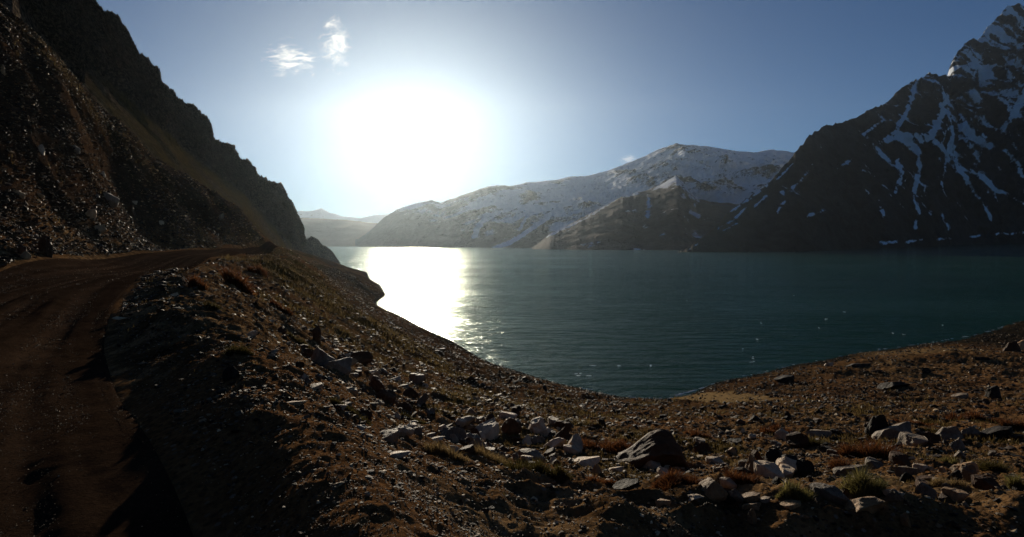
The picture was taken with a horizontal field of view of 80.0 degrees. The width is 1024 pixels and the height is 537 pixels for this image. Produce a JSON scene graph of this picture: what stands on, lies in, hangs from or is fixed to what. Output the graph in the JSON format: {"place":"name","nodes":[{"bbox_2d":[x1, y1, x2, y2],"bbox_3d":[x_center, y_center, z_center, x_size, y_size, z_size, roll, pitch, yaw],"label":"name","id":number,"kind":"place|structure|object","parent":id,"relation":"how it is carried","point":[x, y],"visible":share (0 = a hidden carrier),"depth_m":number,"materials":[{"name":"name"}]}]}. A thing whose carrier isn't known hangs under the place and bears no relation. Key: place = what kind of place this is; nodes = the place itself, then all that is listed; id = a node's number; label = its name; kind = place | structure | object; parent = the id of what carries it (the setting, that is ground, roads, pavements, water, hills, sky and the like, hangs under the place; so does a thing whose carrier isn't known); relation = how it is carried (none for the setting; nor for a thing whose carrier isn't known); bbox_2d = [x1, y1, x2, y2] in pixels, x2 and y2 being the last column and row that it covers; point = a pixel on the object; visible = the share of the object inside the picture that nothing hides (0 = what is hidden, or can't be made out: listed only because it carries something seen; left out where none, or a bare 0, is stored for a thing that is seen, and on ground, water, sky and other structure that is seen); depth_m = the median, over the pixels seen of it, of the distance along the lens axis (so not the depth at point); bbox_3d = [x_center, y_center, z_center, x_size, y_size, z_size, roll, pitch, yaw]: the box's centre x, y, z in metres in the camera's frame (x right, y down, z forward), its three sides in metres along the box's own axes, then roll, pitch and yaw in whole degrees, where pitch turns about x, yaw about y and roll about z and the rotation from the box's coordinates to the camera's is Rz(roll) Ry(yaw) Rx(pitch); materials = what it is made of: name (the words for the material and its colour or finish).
{"place":"outdoors","nodes":[
{"label":"outdoors","id":0,"kind":"place"},
{"bbox_2d":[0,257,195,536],"bbox_3d":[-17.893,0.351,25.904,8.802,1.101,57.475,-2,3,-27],"label":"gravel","id":1,"kind":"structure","parent":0,"point":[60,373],"depth_m":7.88,"materials":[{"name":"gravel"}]},
{"bbox_2d":[0,241,277,536],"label":"dirt road","id":2,"kind":"structure","parent":0,"point":[106,491],"depth_m":6.16,"materials":[{"name":"soil"}]},
{"bbox_2d":[0,0,309,253],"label":"rocky ridge","id":3,"kind":"structure","parent":0,"point":[110,67],"depth_m":176.68,"materials":[{"name":"stone"}]},
{"bbox_2d":[300,218,377,245],"bbox_3d":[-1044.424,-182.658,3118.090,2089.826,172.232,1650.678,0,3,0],"label":"hill","id":4,"kind":"structure","parent":0,"point":[332,232],"depth_m":2966.80,"materials":[{"name":"stone"}]},
{"bbox_2d":[298,208,388,222],"bbox_3d":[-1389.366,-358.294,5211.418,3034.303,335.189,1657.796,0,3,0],"label":"mountain","id":5,"kind":"structure","parent":0,"point":[321,213],"depth_m":5255.71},
{"bbox_2d":[0,3,1023,536],"bbox_3d":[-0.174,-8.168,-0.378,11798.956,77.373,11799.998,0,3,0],"label":"ground","id":6,"kind":"structure","parent":0,"point":[198,491],"depth_m":10.60,"materials":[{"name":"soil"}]},
{"bbox_2d":[38,236,53,257],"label":"rock","id":7,"kind":"object","parent":6,"relation":"on","point":[45,246],"visible":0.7,"depth_m":36.71,"materials":[{"name":"brown stone"}]},
{"bbox_2d":[104,193,119,207],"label":"rock","id":8,"kind":"object","parent":6,"relation":"on","point":[113,200],"visible":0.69,"depth_m":60.12,"materials":[{"name":"grey stone"}]},
{"bbox_2d":[0,4,264,263],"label":"rubble","id":9,"kind":"object","parent":6,"relation":"on","point":[103,247],"visible":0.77,"depth_m":58.18,"materials":[{"name":"stone"}]},
{"bbox_2d":[181,273,209,290],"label":"shrub","id":10,"kind":"object","parent":6,"relation":"on","point":[191,282],"visible":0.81,"depth_m":19.62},
{"bbox_2d":[197,300,225,310],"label":"shrub","id":11,"kind":"object","parent":6,"relation":"on","point":[211,306],"visible":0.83,"depth_m":11.90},
{"bbox_2d":[214,264,260,295],"bbox_3d":[-12.482,0.504,27.543,2.137,1.695,1.733,0,3,0],"label":"shrub","id":12,"kind":"object","parent":6,"relation":"on","point":[228,275],"visible":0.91,"depth_m":27.41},
{"bbox_2d":[221,341,253,355],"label":"shrub","id":13,"kind":"object","parent":6,"relation":"on","point":[240,350],"visible":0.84,"depth_m":7.11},
{"bbox_2d":[247,263,271,277],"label":"shrub","id":14,"kind":"object","parent":6,"relation":"on","point":[259,270],"visible":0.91,"depth_m":54.55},
{"bbox_2d":[270,299,295,315],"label":"shrub","id":15,"kind":"object","parent":6,"relation":"on","point":[288,310],"visible":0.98,"depth_m":35.23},
{"bbox_2d":[312,326,320,343],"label":"rock","id":16,"kind":"object","parent":6,"relation":"on","point":[316,333],"visible":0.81,"depth_m":21.97,"materials":[{"name":"brown stone"}]},
{"bbox_2d":[306,236,339,262],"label":"rock outcrop","id":17,"kind":"object","parent":6,"relation":"on","point":[316,247],"visible":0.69,"depth_m":550.14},
{"bbox_2d":[311,347,335,363],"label":"boulder","id":18,"kind":"object","parent":6,"relation":"on","point":[319,356],"visible":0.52,"depth_m":15.82,"materials":[{"name":"grey stone"}]},
{"bbox_2d":[320,357,351,374],"bbox_3d":[-4.638,2.658,15.869,1.028,0.637,0.567,-2,3,-30],"label":"boulder","id":19,"kind":"object","parent":6,"relation":"on","point":[342,365],"visible":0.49,"depth_m":15.74,"materials":[{"name":"grey stone"}]},
{"bbox_2d":[327,394,370,425],"bbox_3d":[-1.692,1.459,6.352,0.479,0.409,0.326,-2,3,-31],"label":"shrub","id":20,"kind":"object","parent":6,"relation":"on","point":[337,401],"visible":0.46,"depth_m":6.29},
{"bbox_2d":[348,351,372,363],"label":"boulder","id":21,"kind":"object","parent":6,"relation":"on","point":[363,357],"visible":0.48,"depth_m":27.73,"materials":[{"name":"brown stone"}]},
{"bbox_2d":[368,375,384,392],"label":"rock","id":22,"kind":"object","parent":6,"relation":"on","point":[376,384],"visible":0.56,"depth_m":16.61,"materials":[{"name":"brown stone"}]},
{"bbox_2d":[376,388,395,403],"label":"boulder","id":23,"kind":"object","parent":6,"relation":"on","point":[388,396],"visible":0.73,"depth_m":15.84,"materials":[{"name":"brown stone"}]},
{"bbox_2d":[380,426,399,444],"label":"boulder","id":24,"kind":"object","parent":6,"relation":"on","point":[392,435],"visible":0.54,"depth_m":6.34,"materials":[{"name":"grey stone"}]},
{"bbox_2d":[396,425,414,436],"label":"rock","id":25,"kind":"object","parent":6,"relation":"on","point":[407,430],"visible":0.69,"depth_m":7.31,"materials":[{"name":"stone"}]},
{"bbox_2d":[409,373,425,384],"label":"rock","id":26,"kind":"object","parent":6,"relation":"on","point":[416,378],"visible":0.69,"depth_m":29.36,"materials":[{"name":"grey stone"}]},
{"bbox_2d":[422,437,470,461],"bbox_3d":[-0.788,2.170,7.243,0.628,0.428,0.449,0,3,0],"label":"grass tuft","id":27,"kind":"object","parent":6,"relation":"on","point":[442,450],"visible":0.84,"depth_m":7.19,"materials":[{"name":"plant"}]},
{"bbox_2d":[440,427,466,441],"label":"boulder","id":28,"kind":"object","parent":6,"relation":"on","point":[458,432],"visible":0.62,"depth_m":10.72,"materials":[{"name":"grey stone"}]},
{"bbox_2d":[475,418,499,439],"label":"boulder","id":29,"kind":"object","parent":6,"relation":"on","point":[489,429],"visible":0.52,"depth_m":15.14,"materials":[{"name":"stone"}]},
{"bbox_2d":[472,440,514,466],"bbox_3d":[-0.290,2.579,8.524,0.709,0.576,0.520,-1,3,-16],"label":"grass tuft","id":30,"kind":"object","parent":6,"relation":"on","point":[485,454],"visible":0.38,"depth_m":8.41,"materials":[{"name":"plant"}]},
{"bbox_2d":[501,417,521,434],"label":"boulder","id":31,"kind":"object","parent":6,"relation":"on","point":[510,426],"visible":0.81,"depth_m":15.75,"materials":[{"name":"brown stone"}]},
{"bbox_2d":[0,9,1023,536],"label":"rubble","id":32,"kind":"object","parent":6,"relation":"on","point":[650,421],"visible":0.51,"depth_m":17.88,"materials":[{"name":"stone"}]},
{"bbox_2d":[518,448,545,462],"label":"boulder","id":33,"kind":"object","parent":6,"relation":"on","point":[532,452],"visible":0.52,"depth_m":10.42,"materials":[{"name":"grey stone"}]},
{"bbox_2d":[496,454,573,483],"bbox_3d":[0.321,2.535,7.846,1.075,0.476,0.661,0,3,10],"label":"shrub","id":34,"kind":"object","parent":6,"relation":"on","point":[540,467],"visible":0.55,"depth_m":7.72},
{"bbox_2d":[528,417,545,433],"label":"rock","id":35,"kind":"object","parent":6,"relation":"on","point":[538,422],"visible":0.56,"depth_m":16.25,"materials":[{"name":"stone"}]},
{"bbox_2d":[543,437,565,447],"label":"boulder","id":36,"kind":"object","parent":6,"relation":"on","point":[556,442],"visible":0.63,"depth_m":14.17,"materials":[{"name":"stone"}]},
{"bbox_2d":[554,420,571,431],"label":"rock","id":37,"kind":"object","parent":6,"relation":"on","point":[562,424],"visible":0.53,"depth_m":17.99,"materials":[{"name":"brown stone"}]},
{"bbox_2d":[555,427,570,438],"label":"rock","id":38,"kind":"object","parent":6,"relation":"on","point":[563,433],"visible":0.59,"depth_m":15.32,"materials":[{"name":"brown stone"}]},
{"bbox_2d":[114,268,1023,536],"bbox_3d":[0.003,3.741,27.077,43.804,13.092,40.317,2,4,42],"label":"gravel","id":39,"kind":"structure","parent":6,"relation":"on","point":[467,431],"depth_m":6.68,"materials":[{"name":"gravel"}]},
{"bbox_2d":[563,444,580,453],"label":"rock","id":40,"kind":"object","parent":6,"relation":"on","point":[570,449],"visible":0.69,"depth_m":13.29,"materials":[{"name":"stone"}]},
{"bbox_2d":[567,433,582,451],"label":"rock","id":41,"kind":"object","parent":6,"relation":"on","point":[575,440],"visible":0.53,"depth_m":13.56,"materials":[{"name":"stone"}]},
{"bbox_2d":[574,456,599,467],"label":"boulder","id":42,"kind":"object","parent":6,"relation":"on","point":[584,461],"visible":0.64,"depth_m":11.85,"materials":[{"name":"stone"}]},
{"bbox_2d":[584,474,616,485],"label":"shrub","id":43,"kind":"object","parent":6,"relation":"on","point":[606,481],"visible":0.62,"depth_m":7.89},
{"bbox_2d":[581,435,632,454],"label":"shrub","id":44,"kind":"object","parent":6,"relation":"on","point":[617,447],"visible":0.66,"depth_m":13.91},
{"bbox_2d":[612,478,639,490],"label":"boulder","id":45,"kind":"object","parent":6,"relation":"on","point":[628,484],"visible":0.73,"depth_m":7.21,"materials":[{"name":"stone"}]},
{"bbox_2d":[640,460,660,469],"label":"boulder","id":46,"kind":"object","parent":6,"relation":"on","point":[652,465],"visible":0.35,"depth_m":12.49,"materials":[{"name":"stone"}]},
{"bbox_2d":[613,429,689,468],"bbox_3d":[2.940,3.911,12.983,1.639,0.907,1.033,0,3,15],"label":"boulder","id":47,"kind":"object","parent":6,"relation":"on","point":[662,447],"visible":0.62,"depth_m":12.72,"materials":[{"name":"grey stone"}]},
{"bbox_2d":[649,468,703,490],"bbox_3d":[1.739,2.289,6.514,0.639,0.384,0.544,-1,3,-15],"label":"shrub","id":48,"kind":"object","parent":6,"relation":"on","point":[669,480],"visible":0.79,"depth_m":6.43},
{"bbox_2d":[684,428,713,437],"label":"shrub","id":49,"kind":"object","parent":6,"relation":"on","point":[694,433],"visible":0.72,"depth_m":19.67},
{"bbox_2d":[694,442,709,454],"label":"rock","id":50,"kind":"object","parent":6,"relation":"on","point":[700,447],"visible":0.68,"depth_m":15.84,"materials":[{"name":"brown stone"}]},
{"bbox_2d":[699,477,727,501],"bbox_3d":[1.992,2.253,6.132,0.257,0.286,0.259,-1,3,-16],"label":"boulder","id":51,"kind":"object","parent":6,"relation":"on","point":[714,490],"visible":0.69,"depth_m":6.05,"materials":[{"name":"beige stone"}]},
{"bbox_2d":[705,456,723,463],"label":"rock","id":52,"kind":"object","parent":6,"relation":"on","point":[715,459],"visible":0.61,"depth_m":13.09,"materials":[{"name":"stone"}]},
{"bbox_2d":[719,477,736,489],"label":"rock","id":53,"kind":"object","parent":6,"relation":"on","point":[728,482],"visible":0.89,"depth_m":7.02,"materials":[{"name":"stone"}]},
{"bbox_2d":[728,489,743,502],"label":"rock","id":54,"kind":"object","parent":6,"relation":"on","point":[736,495],"visible":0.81,"depth_m":6.06,"materials":[{"name":"grey stone"}]},
{"bbox_2d":[720,467,763,484],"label":"shrub","id":55,"kind":"object","parent":6,"relation":"on","point":[741,478],"visible":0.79,"depth_m":7.08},
{"bbox_2d":[745,454,756,472],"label":"rock","id":56,"kind":"object","parent":6,"relation":"on","point":[750,462],"visible":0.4,"depth_m":10.84,"materials":[{"name":"beige stone"}]},
{"bbox_2d":[742,492,760,502],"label":"boulder","id":57,"kind":"object","parent":6,"relation":"on","point":[750,497],"visible":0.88,"depth_m":6.02,"materials":[{"name":"beige stone"}]},
{"bbox_2d":[742,502,760,510],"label":"rock","id":58,"kind":"object","parent":6,"relation":"on","point":[755,506],"visible":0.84,"depth_m":5.89,"materials":[{"name":"beige stone"}]},
{"bbox_2d":[747,508,756,524],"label":"rock","id":59,"kind":"object","parent":6,"relation":"on","point":[751,517],"visible":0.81,"depth_m":5.71,"materials":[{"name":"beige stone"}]},
{"bbox_2d":[753,460,784,478],"bbox_3d":[4.444,3.572,10.533,0.554,0.434,0.312,2,-2,43],"label":"boulder","id":60,"kind":"object","parent":6,"relation":"on","point":[767,469],"visible":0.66,"depth_m":10.48,"materials":[{"name":"stone"}]},
{"bbox_2d":[765,449,781,462],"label":"rock","id":61,"kind":"object","parent":6,"relation":"on","point":[772,455],"visible":0.54,"depth_m":12.53,"materials":[{"name":"stone"}]},
{"bbox_2d":[759,421,792,434],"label":"shrub","id":62,"kind":"object","parent":6,"relation":"on","point":[772,430],"visible":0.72,"depth_m":22.36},
{"bbox_2d":[774,429,788,440],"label":"rock","id":63,"kind":"object","parent":6,"relation":"on","point":[781,433],"visible":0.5,"depth_m":18.74,"materials":[{"name":"stone"}]},
{"bbox_2d":[774,375,793,382],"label":"boulder","id":64,"kind":"object","parent":6,"relation":"on","point":[783,378],"visible":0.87,"depth_m":74.24,"materials":[{"name":"stone"}]},
{"bbox_2d":[776,457,796,468],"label":"boulder","id":65,"kind":"object","parent":6,"relation":"on","point":[788,461],"visible":0.35,"depth_m":10.92,"materials":[{"name":"stone"}]},
{"bbox_2d":[779,463,794,478],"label":"rock","id":66,"kind":"object","parent":6,"relation":"on","point":[787,470],"visible":0.63,"depth_m":10.48,"materials":[{"name":"stone"}]},
{"bbox_2d":[780,500,800,509],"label":"boulder","id":67,"kind":"object","parent":6,"relation":"on","point":[791,504],"visible":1,"depth_m":5.80,"materials":[{"name":"beige stone"}]},
{"bbox_2d":[773,477,814,501],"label":"grass tuft","id":68,"kind":"object","parent":6,"relation":"on","point":[795,492],"visible":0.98,"depth_m":5.94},
{"bbox_2d":[786,431,808,447],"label":"rock","id":69,"kind":"object","parent":6,"relation":"on","point":[802,438],"visible":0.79,"depth_m":17.95,"materials":[{"name":"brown stone"}]},
{"bbox_2d":[796,459,814,477],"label":"rock","id":70,"kind":"object","parent":6,"relation":"on","point":[803,467],"visible":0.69,"depth_m":10.46,"materials":[{"name":"stone"}]},
{"bbox_2d":[806,429,831,436],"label":"boulder","id":71,"kind":"object","parent":6,"relation":"on","point":[811,432],"visible":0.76,"depth_m":21.68,"materials":[{"name":"grey stone"}]},
{"bbox_2d":[809,482,848,504],"bbox_3d":[3.165,2.274,6.078,0.374,0.206,0.211,2,-2,41],"label":"boulder","id":72,"kind":"object","parent":6,"relation":"on","point":[834,494],"visible":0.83,"depth_m":6.03,"materials":[{"name":"grey stone"}]},
{"bbox_2d":[823,456,853,469],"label":"shrub","id":73,"kind":"object","parent":6,"relation":"on","point":[833,463],"visible":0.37,"depth_m":10.21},
{"bbox_2d":[832,464,867,474],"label":"boulder","id":74,"kind":"object","parent":6,"relation":"on","point":[843,469],"visible":0.56,"depth_m":9.89,"materials":[{"name":"grey stone"}]},
{"bbox_2d":[830,460,892,497],"bbox_3d":[3.574,2.154,6.209,0.541,0.448,0.534,0,3,0],"label":"grass tuft","id":75,"kind":"object","parent":6,"relation":"on","point":[859,485],"visible":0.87,"depth_m":6.15,"materials":[{"name":"plant"}]},
{"bbox_2d":[844,496,887,513],"bbox_3d":[3.320,2.296,5.785,0.314,0.276,0.446,6,-12,-42],"label":"boulder","id":76,"kind":"object","parent":6,"relation":"on","point":[872,504],"visible":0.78,"depth_m":5.70,"materials":[{"name":"beige stone"}]},
{"bbox_2d":[827,433,908,458],"bbox_3d":[8.473,4.263,14.495,1.561,0.864,1.446,0,3,0],"label":"shrub","id":77,"kind":"object","parent":6,"relation":"on","point":[872,451],"visible":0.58,"depth_m":14.35,"materials":[{"name":"plant"}]},
{"bbox_2d":[864,457,883,469],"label":"rock","id":78,"kind":"object","parent":6,"relation":"on","point":[873,463],"visible":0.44,"depth_m":11.20,"materials":[{"name":"grey stone"}]},
{"bbox_2d":[864,415,888,435],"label":"boulder","id":79,"kind":"object","parent":6,"relation":"on","point":[878,422],"visible":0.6,"depth_m":21.64,"materials":[{"name":"stone"}]},
{"bbox_2d":[871,421,911,439],"bbox_3d":[13.274,5.806,21.331,1.221,0.974,0.755,0,3,13],"label":"boulder","id":80,"kind":"object","parent":6,"relation":"on","point":[893,431],"visible":0.49,"depth_m":21.05,"materials":[{"name":"grey stone"}]},
{"bbox_2d":[877,382,909,389],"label":"boulder","id":81,"kind":"object","parent":6,"relation":"on","point":[889,385],"visible":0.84,"depth_m":59.20,"materials":[{"name":"stone"}]},
{"bbox_2d":[884,488,903,501],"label":"rock","id":82,"kind":"object","parent":6,"relation":"on","point":[893,495],"visible":1,"depth_m":5.93,"materials":[{"name":"grey stone"}]},
{"bbox_2d":[889,451,909,465],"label":"rock","id":83,"kind":"object","parent":6,"relation":"on","point":[898,458],"visible":0.72,"depth_m":12.78,"materials":[{"name":"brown stone"}]},
{"bbox_2d":[900,512,910,527],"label":"rock","id":84,"kind":"object","parent":6,"relation":"on","point":[904,519],"visible":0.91,"depth_m":5.61,"materials":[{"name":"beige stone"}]},
{"bbox_2d":[894,466,918,476],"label":"boulder","id":85,"kind":"object","parent":6,"relation":"on","point":[899,471],"visible":0.86,"depth_m":10.17,"materials":[{"name":"grey stone"}]},
{"bbox_2d":[898,432,927,446],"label":"boulder","id":86,"kind":"object","parent":6,"relation":"on","point":[909,439],"visible":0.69,"depth_m":19.21,"materials":[{"name":"grey stone"}]},
{"bbox_2d":[914,482,936,498],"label":"rock","id":87,"kind":"object","parent":6,"relation":"on","point":[924,489],"visible":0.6,"depth_m":6.68,"materials":[{"name":"grey stone"}]},
{"bbox_2d":[915,430,940,443],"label":"boulder","id":88,"kind":"object","parent":6,"relation":"on","point":[934,438],"visible":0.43,"depth_m":20.30,"materials":[{"name":"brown stone"}]},
{"bbox_2d":[924,476,967,487],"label":"grass tuft","id":89,"kind":"object","parent":6,"relation":"on","point":[939,482],"visible":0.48,"depth_m":7.41,"materials":[{"name":"plant"}]},
{"bbox_2d":[935,426,963,439],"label":"boulder","id":90,"kind":"object","parent":6,"relation":"on","point":[947,433],"visible":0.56,"depth_m":21.12,"materials":[{"name":"grey stone"}]},
{"bbox_2d":[941,487,968,501],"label":"boulder","id":91,"kind":"object","parent":6,"relation":"on","point":[955,495],"visible":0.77,"depth_m":6.63,"materials":[{"name":"beige stone"}]},
{"bbox_2d":[946,469,963,480],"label":"rock","id":92,"kind":"object","parent":6,"relation":"on","point":[956,474],"visible":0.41,"depth_m":9.15,"materials":[{"name":"stone"}]},
{"bbox_2d":[949,437,965,449],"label":"rock","id":93,"kind":"object","parent":6,"relation":"on","point":[957,443],"visible":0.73,"depth_m":18.99,"materials":[{"name":"grey stone"}]},
{"bbox_2d":[960,464,977,481],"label":"rock","id":94,"kind":"object","parent":6,"relation":"on","point":[968,471],"visible":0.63,"depth_m":8.65,"materials":[{"name":"brown stone"}]},
{"bbox_2d":[961,426,981,436],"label":"rock","id":95,"kind":"object","parent":6,"relation":"on","point":[971,430],"visible":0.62,"depth_m":21.78,"materials":[{"name":"grey stone"}]},
{"bbox_2d":[945,410,1004,422],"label":"shrub","id":96,"kind":"object","parent":6,"relation":"on","point":[967,416],"visible":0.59,"depth_m":26.43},
{"bbox_2d":[971,474,1003,490],"bbox_3d":[5.543,2.554,7.115,0.184,0.242,0.326,5,-1,-37],"label":"boulder","id":97,"kind":"object","parent":6,"relation":"on","point":[982,482],"visible":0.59,"depth_m":7.10,"materials":[{"name":"brown stone"}]},
{"bbox_2d":[984,385,1001,398],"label":"rock","id":98,"kind":"object","parent":6,"relation":"on","point":[994,392],"visible":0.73,"depth_m":49.91,"materials":[{"name":"stone"}]},
{"bbox_2d":[980,426,1012,438],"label":"boulder","id":99,"kind":"object","parent":6,"relation":"on","point":[1001,431],"visible":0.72,"depth_m":21.17,"materials":[{"name":"stone"}]},
{"bbox_2d":[975,458,1017,473],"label":"shrub","id":100,"kind":"object","parent":6,"relation":"on","point":[992,466],"visible":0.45,"depth_m":11.66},
{"bbox_2d":[995,471,1023,489],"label":"grass tuft","id":101,"kind":"object","parent":6,"relation":"on","point":[1018,483],"visible":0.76,"depth_m":7.29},
{"bbox_2d":[995,417,1023,430],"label":"shrub","id":102,"kind":"object","parent":6,"relation":"on","point":[1015,425],"visible":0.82,"depth_m":23.56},
{"bbox_2d":[1002,341,1020,351],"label":"rock","id":103,"kind":"object","parent":6,"relation":"on","point":[1013,346],"visible":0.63,"depth_m":99.72,"materials":[{"name":"brown stone"}]},
{"bbox_2d":[96,0,1023,217],"label":"sky","id":104,"kind":"structure","parent":0,"point":[359,108],"materials":[{"name":"blue"}]},
{"bbox_2d":[355,143,793,247],"bbox_3d":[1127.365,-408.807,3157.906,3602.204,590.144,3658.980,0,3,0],"label":"mountain","id":105,"kind":"structure","parent":0,"point":[528,215],"depth_m":2439.30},
{"bbox_2d":[532,176,739,249],"bbox_3d":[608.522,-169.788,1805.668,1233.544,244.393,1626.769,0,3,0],"label":"mountain","id":106,"kind":"structure","parent":0,"point":[674,213],"depth_m":1393.45,"materials":[{"name":"stone"}]},
{"bbox_2d":[327,243,1023,398],"bbox_3d":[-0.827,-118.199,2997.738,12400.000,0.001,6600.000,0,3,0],"label":"lake","id":107,"kind":"structure","parent":0,"point":[678,321],"depth_m":187.47,"materials":[{"name":"liquid"}]},
{"bbox_2d":[680,3,1023,251],"bbox_3d":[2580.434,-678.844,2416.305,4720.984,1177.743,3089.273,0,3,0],"label":"mountain","id":108,"kind":"structure","parent":0,"point":[929,159],"depth_m":1630.50,"materials":[{"name":"stone"}]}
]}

